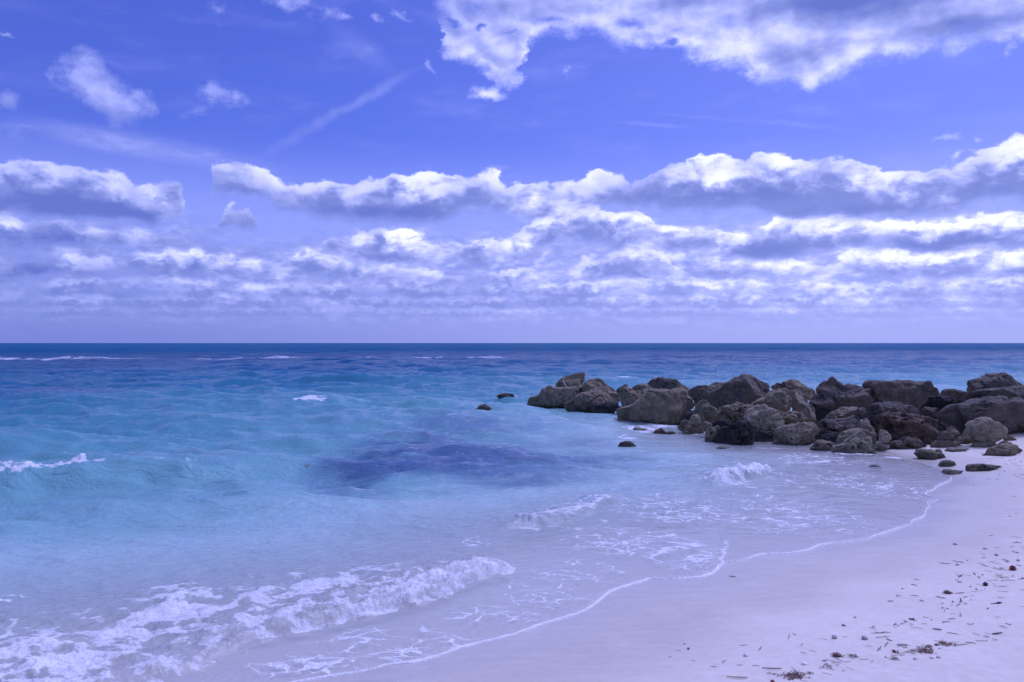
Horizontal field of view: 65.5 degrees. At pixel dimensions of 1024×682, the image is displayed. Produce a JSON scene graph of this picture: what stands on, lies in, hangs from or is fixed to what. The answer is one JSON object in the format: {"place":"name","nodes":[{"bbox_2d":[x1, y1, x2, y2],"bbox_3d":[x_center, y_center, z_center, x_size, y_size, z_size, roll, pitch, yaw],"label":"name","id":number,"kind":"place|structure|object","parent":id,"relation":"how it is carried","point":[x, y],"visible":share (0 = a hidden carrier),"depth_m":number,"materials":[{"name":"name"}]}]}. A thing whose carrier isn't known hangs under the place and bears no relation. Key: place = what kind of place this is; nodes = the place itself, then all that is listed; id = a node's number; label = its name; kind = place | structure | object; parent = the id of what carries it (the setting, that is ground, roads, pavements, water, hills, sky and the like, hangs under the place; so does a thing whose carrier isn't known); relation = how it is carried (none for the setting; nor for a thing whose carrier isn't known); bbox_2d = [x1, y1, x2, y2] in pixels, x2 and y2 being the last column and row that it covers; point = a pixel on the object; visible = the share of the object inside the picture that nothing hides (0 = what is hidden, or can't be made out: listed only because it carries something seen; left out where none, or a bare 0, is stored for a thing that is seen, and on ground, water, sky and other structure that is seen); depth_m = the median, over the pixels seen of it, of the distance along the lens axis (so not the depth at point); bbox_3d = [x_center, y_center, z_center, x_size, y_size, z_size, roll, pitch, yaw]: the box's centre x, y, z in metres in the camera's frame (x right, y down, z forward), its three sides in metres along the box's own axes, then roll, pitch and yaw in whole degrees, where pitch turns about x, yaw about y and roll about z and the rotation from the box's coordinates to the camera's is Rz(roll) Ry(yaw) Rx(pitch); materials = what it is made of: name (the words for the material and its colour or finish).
{"place":"outdoors","nodes":[
{"label":"outdoors","id":0,"kind":"place"},
{"bbox_2d":[496,393,513,397],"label":"rock","id":1,"kind":"object","parent":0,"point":[501,395],"visible":0.75,"depth_m":31.82,"materials":[{"name":"stone"}]},
{"bbox_2d":[0,343,1023,681],"bbox_3d":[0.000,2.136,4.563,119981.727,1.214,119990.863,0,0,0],"label":"sea water","id":2,"kind":"structure","parent":0,"point":[132,475],"depth_m":13.47,"materials":[{"name":"blue liquid"}]},
{"bbox_2d":[476,404,491,409],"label":"rock","id":3,"kind":"object","parent":2,"relation":"in","point":[483,407],"visible":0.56,"depth_m":25.21,"materials":[{"name":"stone"}]},
{"bbox_2d":[0,432,1023,681],"bbox_3d":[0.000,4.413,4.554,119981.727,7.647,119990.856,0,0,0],"label":"sand beach","id":4,"kind":"structure","parent":0,"point":[778,608],"depth_m":6.54,"materials":[{"name":"beige sand"}]},
{"bbox_2d":[527,385,581,408],"bbox_3d":[1.470,1.944,27.014,1.998,0.916,1.000,0,0,0],"label":"boulder","id":5,"kind":"object","parent":4,"relation":"on","point":[549,396],"visible":0.77,"depth_m":26.64,"materials":[{"name":"stone"}]},
{"bbox_2d":[556,372,584,386],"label":"boulder","id":6,"kind":"object","parent":4,"relation":"on","point":[576,379],"visible":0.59,"depth_m":27.77,"materials":[{"name":"grey stone"}]},
{"bbox_2d":[563,387,619,411],"bbox_3d":[2.608,1.924,25.544,1.608,0.929,1.256,0,0,-41],"label":"boulder","id":7,"kind":"object","parent":4,"relation":"on","point":[578,402],"visible":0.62,"depth_m":25.28,"materials":[{"name":"grey stone"}]},
{"bbox_2d":[582,378,615,391],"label":"boulder","id":8,"kind":"object","parent":4,"relation":"on","point":[589,384],"visible":0.45,"depth_m":26.47,"materials":[{"name":"grey stone"}]},
{"bbox_2d":[584,401,620,413],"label":"boulder","id":9,"kind":"object","parent":4,"relation":"on","point":[608,407],"visible":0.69,"depth_m":24.37,"materials":[{"name":"black stone"}]},
{"bbox_2d":[618,441,635,446],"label":"rock","id":10,"kind":"object","parent":4,"relation":"on","point":[626,444],"visible":0.75,"depth_m":16.83,"materials":[{"name":"grey stone"}]},
{"bbox_2d":[616,387,641,406],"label":"boulder","id":11,"kind":"object","parent":4,"relation":"on","point":[628,396],"visible":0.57,"depth_m":23.25,"materials":[{"name":"grey stone"}]},
{"bbox_2d":[633,427,647,430],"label":"rock","id":12,"kind":"object","parent":4,"relation":"on","point":[639,429],"visible":0.48,"depth_m":19.42,"materials":[{"name":"stone"}]},
{"bbox_2d":[632,384,652,390],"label":"boulder","id":13,"kind":"object","parent":4,"relation":"on","point":[639,387],"visible":0.45,"depth_m":24.31,"materials":[{"name":"grey stone"}]},
{"bbox_2d":[616,388,695,424],"bbox_3d":[3.866,1.862,21.379,2.169,1.209,1.304,0,0,0],"label":"boulder","id":14,"kind":"object","parent":4,"relation":"on","point":[664,406],"visible":0.72,"depth_m":20.93,"materials":[{"name":"grey stone"}]},
{"bbox_2d":[647,377,680,389],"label":"boulder","id":15,"kind":"object","parent":4,"relation":"on","point":[661,383],"visible":0.44,"depth_m":25.05,"materials":[{"name":"stone"}]},
{"bbox_2d":[653,428,675,433],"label":"rock","id":16,"kind":"object","parent":4,"relation":"on","point":[660,431],"visible":0.5,"depth_m":18.77,"materials":[{"name":"grey stone"}]},
{"bbox_2d":[676,383,689,396],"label":"boulder","id":17,"kind":"object","parent":4,"relation":"on","point":[679,385],"visible":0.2,"depth_m":23.68,"materials":[{"name":"grey stone"}]},
{"bbox_2d":[681,411,695,420],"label":"boulder","id":18,"kind":"object","parent":4,"relation":"on","point":[687,416],"visible":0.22,"depth_m":19.95,"materials":[{"name":"black stone"}]},
{"bbox_2d":[678,420,704,437],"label":"boulder","id":19,"kind":"object","parent":4,"relation":"on","point":[686,425],"visible":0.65,"depth_m":18.94,"materials":[{"name":"grey stone"}]},
{"bbox_2d":[690,414,700,424],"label":"rock","id":20,"kind":"object","parent":19,"relation":"on","point":[695,419],"visible":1,"depth_m":18.81,"materials":[{"name":"stone"}]},
{"bbox_2d":[688,385,712,404],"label":"boulder","id":21,"kind":"object","parent":4,"relation":"on","point":[697,393],"visible":0.68,"depth_m":21.94,"materials":[{"name":"stone"}]},
{"bbox_2d":[694,400,717,423],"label":"boulder","id":22,"kind":"object","parent":4,"relation":"on","point":[704,410],"visible":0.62,"depth_m":19.53,"materials":[{"name":"stone"}]},
{"bbox_2d":[702,421,712,430],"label":"rock","id":23,"kind":"object","parent":4,"relation":"on","point":[705,425],"visible":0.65,"depth_m":18.30,"materials":[{"name":"grey stone"}]},
{"bbox_2d":[705,425,719,441],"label":"boulder","id":24,"kind":"object","parent":4,"relation":"on","point":[710,432],"visible":0.52,"depth_m":17.63,"materials":[{"name":"grey stone"}]},
{"bbox_2d":[708,382,722,389],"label":"boulder","id":25,"kind":"object","parent":4,"relation":"on","point":[713,385],"visible":0.41,"depth_m":22.82,"materials":[{"name":"grey stone"}]},
{"bbox_2d":[712,419,732,427],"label":"boulder","id":26,"kind":"object","parent":4,"relation":"on","point":[721,422],"visible":0.56,"depth_m":18.31,"materials":[{"name":"black stone"}]},
{"bbox_2d":[716,445,728,448],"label":"rock","id":27,"kind":"object","parent":4,"relation":"on","point":[723,447],"visible":0.52,"depth_m":16.19,"materials":[{"name":"stone"}]},
{"bbox_2d":[716,402,753,423],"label":"boulder","id":28,"kind":"object","parent":4,"relation":"on","point":[733,412],"visible":0.6,"depth_m":18.79,"materials":[{"name":"grey stone"}]},
{"bbox_2d":[713,418,756,447],"bbox_3d":[4.852,2.006,17.338,0.920,0.680,0.732,0,0,26],"label":"boulder","id":29,"kind":"object","parent":4,"relation":"on","point":[739,432],"visible":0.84,"depth_m":17.09,"materials":[{"name":"black stone"}]},
{"bbox_2d":[708,374,764,409],"bbox_3d":[5.916,1.392,20.809,1.424,1.090,1.108,0,0,32],"label":"boulder","id":30,"kind":"object","parent":4,"relation":"on","point":[745,388],"visible":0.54,"depth_m":20.43,"materials":[{"name":"stone"}]},
{"bbox_2d":[757,379,769,393],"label":"boulder","id":31,"kind":"object","parent":4,"relation":"on","point":[766,387],"visible":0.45,"depth_m":20.90,"materials":[{"name":"stone"}]},
{"bbox_2d":[754,430,774,443],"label":"boulder","id":32,"kind":"object","parent":4,"relation":"on","point":[761,436],"visible":0.5,"depth_m":17.58,"materials":[{"name":"black stone"}]},
{"bbox_2d":[744,404,784,431],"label":"boulder","id":33,"kind":"object","parent":4,"relation":"on","point":[763,417],"visible":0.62,"depth_m":17.94,"materials":[{"name":"stone"}]},
{"bbox_2d":[751,388,791,411],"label":"boulder","id":34,"kind":"object","parent":4,"relation":"on","point":[779,399],"visible":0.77,"depth_m":19.29,"materials":[{"name":"grey stone"}]},
{"bbox_2d":[777,667,806,679],"bbox_3d":[1.743,2.077,4.964,0.183,0.030,0.155,0,0,0],"label":"seagrass tangle","id":35,"kind":"object","parent":4,"relation":"on","point":[795,675],"visible":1,"depth_m":4.96,"materials":[{"name":"plant"}]},
{"bbox_2d":[771,379,815,400],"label":"boulder","id":36,"kind":"object","parent":4,"relation":"on","point":[791,384],"visible":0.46,"depth_m":21.64,"materials":[{"name":"grey stone"}]},
{"bbox_2d":[783,411,807,424],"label":"boulder","id":37,"kind":"object","parent":4,"relation":"on","point":[792,417],"visible":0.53,"depth_m":18.19,"materials":[{"name":"grey stone"}]},
{"bbox_2d":[772,422,819,446],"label":"boulder","id":38,"kind":"object","parent":4,"relation":"on","point":[798,434],"visible":0.91,"depth_m":17.05,"materials":[{"name":"grey stone"}]},
{"bbox_2d":[788,389,808,411],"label":"boulder","id":39,"kind":"object","parent":4,"relation":"on","point":[799,401],"visible":0.76,"depth_m":19.86,"materials":[{"name":"stone"}]},
{"bbox_2d":[802,404,816,423],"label":"boulder","id":40,"kind":"object","parent":4,"relation":"on","point":[808,412],"visible":0.63,"depth_m":18.60,"materials":[{"name":"stone"}]},
{"bbox_2d":[812,405,828,422],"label":"boulder","id":41,"kind":"object","parent":4,"relation":"on","point":[821,413],"visible":0.31,"depth_m":18.83,"materials":[{"name":"black stone"}]},
{"bbox_2d":[810,440,836,452],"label":"rock","id":42,"kind":"object","parent":4,"relation":"on","point":[823,445],"visible":0.62,"depth_m":16.12,"materials":[{"name":"grey stone"}]},
{"bbox_2d":[815,431,839,442],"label":"boulder","id":43,"kind":"object","parent":4,"relation":"on","point":[831,436],"visible":0.6,"depth_m":17.02,"materials":[{"name":"black stone"}]},
{"bbox_2d":[831,652,844,657],"bbox_3d":[2.142,2.070,5.254,0.088,0.035,0.090,0,0,-25],"label":"seagrass tangle","id":44,"kind":"object","parent":4,"relation":"on","point":[836,654],"visible":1,"depth_m":5.24,"materials":[{"name":"plant"}]},
{"bbox_2d":[816,415,860,432],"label":"boulder","id":45,"kind":"object","parent":4,"relation":"on","point":[839,425],"visible":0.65,"depth_m":17.43,"materials":[{"name":"stone"}]},
{"bbox_2d":[824,406,857,418],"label":"boulder","id":46,"kind":"object","parent":4,"relation":"on","point":[843,412],"visible":0.4,"depth_m":17.91,"materials":[{"name":"grey stone"}]},
{"bbox_2d":[809,376,876,412],"bbox_3d":[7.948,1.358,19.068,1.542,1.019,1.036,0,0,-37],"label":"boulder","id":47,"kind":"object","parent":4,"relation":"on","point":[832,394],"visible":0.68,"depth_m":18.87,"materials":[{"name":"stone"}]},
{"bbox_2d":[832,431,875,456],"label":"boulder","id":48,"kind":"object","parent":4,"relation":"on","point":[861,442],"visible":0.9,"depth_m":15.62,"materials":[{"name":"stone"}]},
{"bbox_2d":[836,427,876,444],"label":"boulder","id":49,"kind":"object","parent":4,"relation":"on","point":[844,435],"visible":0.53,"depth_m":16.67,"materials":[{"name":"stone"}]},
{"bbox_2d":[859,418,874,430],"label":"rock","id":50,"kind":"object","parent":49,"relation":"on","point":[864,423],"visible":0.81,"depth_m":16.72,"materials":[{"name":"stone"}]},
{"bbox_2d":[854,407,867,419],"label":"boulder","id":51,"kind":"object","parent":4,"relation":"on","point":[861,412],"visible":0.94,"depth_m":17.50,"materials":[{"name":"stone"}]},
{"bbox_2d":[867,415,878,439],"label":"boulder","id":52,"kind":"object","parent":4,"relation":"on","point":[871,418],"visible":0.17,"depth_m":17.34,"materials":[{"name":"black stone"}]},
{"bbox_2d":[868,465,881,469],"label":"rock","id":53,"kind":"object","parent":4,"relation":"on","point":[875,466],"visible":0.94,"depth_m":13.99,"materials":[{"name":"grey stone"}]},
{"bbox_2d":[872,444,890,450],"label":"rock","id":54,"kind":"object","parent":4,"relation":"on","point":[877,447],"visible":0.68,"depth_m":16.09,"materials":[{"name":"stone"}]},
{"bbox_2d":[878,429,891,442],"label":"rock","id":55,"kind":"object","parent":4,"relation":"on","point":[884,436],"visible":1,"depth_m":16.00,"materials":[{"name":"stone"}]},
{"bbox_2d":[867,401,921,416],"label":"boulder","id":56,"kind":"object","parent":4,"relation":"on","point":[881,408],"visible":0.51,"depth_m":17.45,"materials":[{"name":"stone"}]},
{"bbox_2d":[862,380,939,408],"bbox_3d":[9.416,1.368,19.268,1.866,0.860,0.838,0,0,0],"label":"boulder","id":57,"kind":"object","parent":4,"relation":"on","point":[916,394],"visible":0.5,"depth_m":18.91,"materials":[{"name":"stone"}]},
{"bbox_2d":[874,412,938,442],"bbox_3d":[8.334,1.842,16.831,1.376,0.679,0.672,0,0,0],"label":"boulder","id":58,"kind":"object","parent":4,"relation":"on","point":[897,425],"visible":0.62,"depth_m":16.62,"materials":[{"name":"grey stone"}]},
{"bbox_2d":[889,436,926,448],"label":"rock","id":59,"kind":"object","parent":4,"relation":"on","point":[906,442],"visible":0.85,"depth_m":16.14,"materials":[{"name":"stone"}]},
{"bbox_2d":[916,646,936,653],"bbox_3d":[2.714,2.024,5.218,0.128,0.025,0.126,0,0,0],"label":"seagrass tangle","id":60,"kind":"object","parent":4,"relation":"on","point":[926,649],"visible":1,"depth_m":5.22,"materials":[{"name":"plant"}]},
{"bbox_2d":[922,437,934,444],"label":"rock","id":61,"kind":"object","parent":4,"relation":"on","point":[927,440],"visible":0.72,"depth_m":16.50,"materials":[{"name":"brown stone"}]},
{"bbox_2d":[921,407,938,417],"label":"boulder","id":62,"kind":"object","parent":4,"relation":"on","point":[927,411],"visible":0.86,"depth_m":17.22,"materials":[{"name":"grey stone"}]},
{"bbox_2d":[914,448,946,459],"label":"rock","id":63,"kind":"object","parent":4,"relation":"on","point":[924,453],"visible":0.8,"depth_m":14.94,"materials":[{"name":"grey stone"}]},
{"bbox_2d":[923,395,961,410],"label":"boulder","id":64,"kind":"object","parent":4,"relation":"on","point":[939,402],"visible":0.55,"depth_m":17.85,"materials":[{"name":"black stone"}]},
{"bbox_2d":[930,440,962,447],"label":"rock","id":65,"kind":"object","parent":4,"relation":"on","point":[942,443],"visible":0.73,"depth_m":16.09,"materials":[{"name":"grey stone"}]},
{"bbox_2d":[936,430,954,440],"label":"rock","id":66,"kind":"object","parent":65,"relation":"on","point":[943,435],"visible":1,"depth_m":16.11,"materials":[{"name":"stone"}]},
{"bbox_2d":[937,640,956,646],"bbox_3d":[2.932,2.032,5.352,0.141,0.020,0.113,0,0,-44],"label":"seagrass tangle","id":67,"kind":"object","parent":4,"relation":"on","point":[946,645],"visible":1,"depth_m":5.35,"materials":[{"name":"plant"}]},
{"bbox_2d":[938,459,955,466],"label":"rock","id":68,"kind":"object","parent":4,"relation":"on","point":[945,463],"visible":0.91,"depth_m":14.09,"materials":[{"name":"stone"}]},
{"bbox_2d":[937,421,965,434],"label":"boulder","id":69,"kind":"object","parent":4,"relation":"on","point":[942,425],"visible":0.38,"depth_m":16.98,"materials":[{"name":"black stone"}]},
{"bbox_2d":[942,469,962,474],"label":"rock","id":70,"kind":"object","parent":4,"relation":"on","point":[949,471],"visible":0.91,"depth_m":13.31,"materials":[{"name":"grey stone"}]},
{"bbox_2d":[940,388,966,399],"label":"boulder","id":71,"kind":"object","parent":4,"relation":"on","point":[954,393],"visible":0.59,"depth_m":19.90,"materials":[{"name":"stone"}]},
{"bbox_2d":[946,427,960,437],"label":"rock","id":72,"kind":"object","parent":4,"relation":"on","point":[953,431],"visible":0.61,"depth_m":16.50,"materials":[{"name":"grey stone"}]},
{"bbox_2d":[945,447,969,451],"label":"rock","id":73,"kind":"object","parent":4,"relation":"on","point":[956,449],"visible":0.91,"depth_m":15.57,"materials":[{"name":"stone"}]},
{"bbox_2d":[954,436,973,443],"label":"rock","id":74,"kind":"object","parent":4,"relation":"on","point":[959,439],"visible":0.45,"depth_m":16.38,"materials":[{"name":"stone"}]},
{"bbox_2d":[924,395,1023,433],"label":"boulder","id":75,"kind":"object","parent":4,"relation":"on","point":[1006,412],"visible":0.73,"depth_m":16.91,"materials":[{"name":"stone"}]},
{"bbox_2d":[965,463,1000,471],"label":"rock","id":76,"kind":"object","parent":4,"relation":"on","point":[977,467],"visible":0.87,"depth_m":13.48,"materials":[{"name":"grey stone"}]},
{"bbox_2d":[971,440,995,447],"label":"rock","id":77,"kind":"object","parent":4,"relation":"on","point":[984,444],"visible":0.88,"depth_m":15.86,"materials":[{"name":"grey stone"}]},
{"bbox_2d":[960,417,1007,441],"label":"boulder","id":78,"kind":"object","parent":4,"relation":"on","point":[983,428],"visible":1,"depth_m":15.89,"materials":[{"name":"stone"}]},
{"bbox_2d":[957,385,1023,401],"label":"boulder","id":79,"kind":"object","parent":4,"relation":"on","point":[1009,392],"visible":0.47,"depth_m":18.36,"materials":[{"name":"stone"}]},
{"bbox_2d":[966,372,1022,391],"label":"boulder","id":80,"kind":"object","parent":4,"relation":"on","point":[993,380],"visible":0.48,"depth_m":19.42,"materials":[{"name":"stone"}]},
{"bbox_2d":[982,443,1022,455],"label":"rock","id":81,"kind":"object","parent":4,"relation":"on","point":[1005,449],"visible":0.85,"depth_m":14.84,"materials":[{"name":"grey stone"}]},
{"bbox_2d":[1003,436,1016,440],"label":"rock","id":82,"kind":"object","parent":4,"relation":"on","point":[1009,438],"visible":0.92,"depth_m":16.32,"materials":[{"name":"grey stone"}]},
{"bbox_2d":[1007,565,1016,569],"bbox_3d":[4.634,2.103,7.368,0.089,0.060,0.078,0,0,-28],"label":"seaweed clump","id":83,"kind":"object","parent":4,"relation":"on","point":[1012,567],"visible":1,"depth_m":7.35,"materials":[{"name":"brown plant"}]},
{"bbox_2d":[0,0,1023,342],"label":"sky","id":84,"kind":"structure","parent":0,"point":[172,171],"materials":[{"name":"blue"}]}
]}

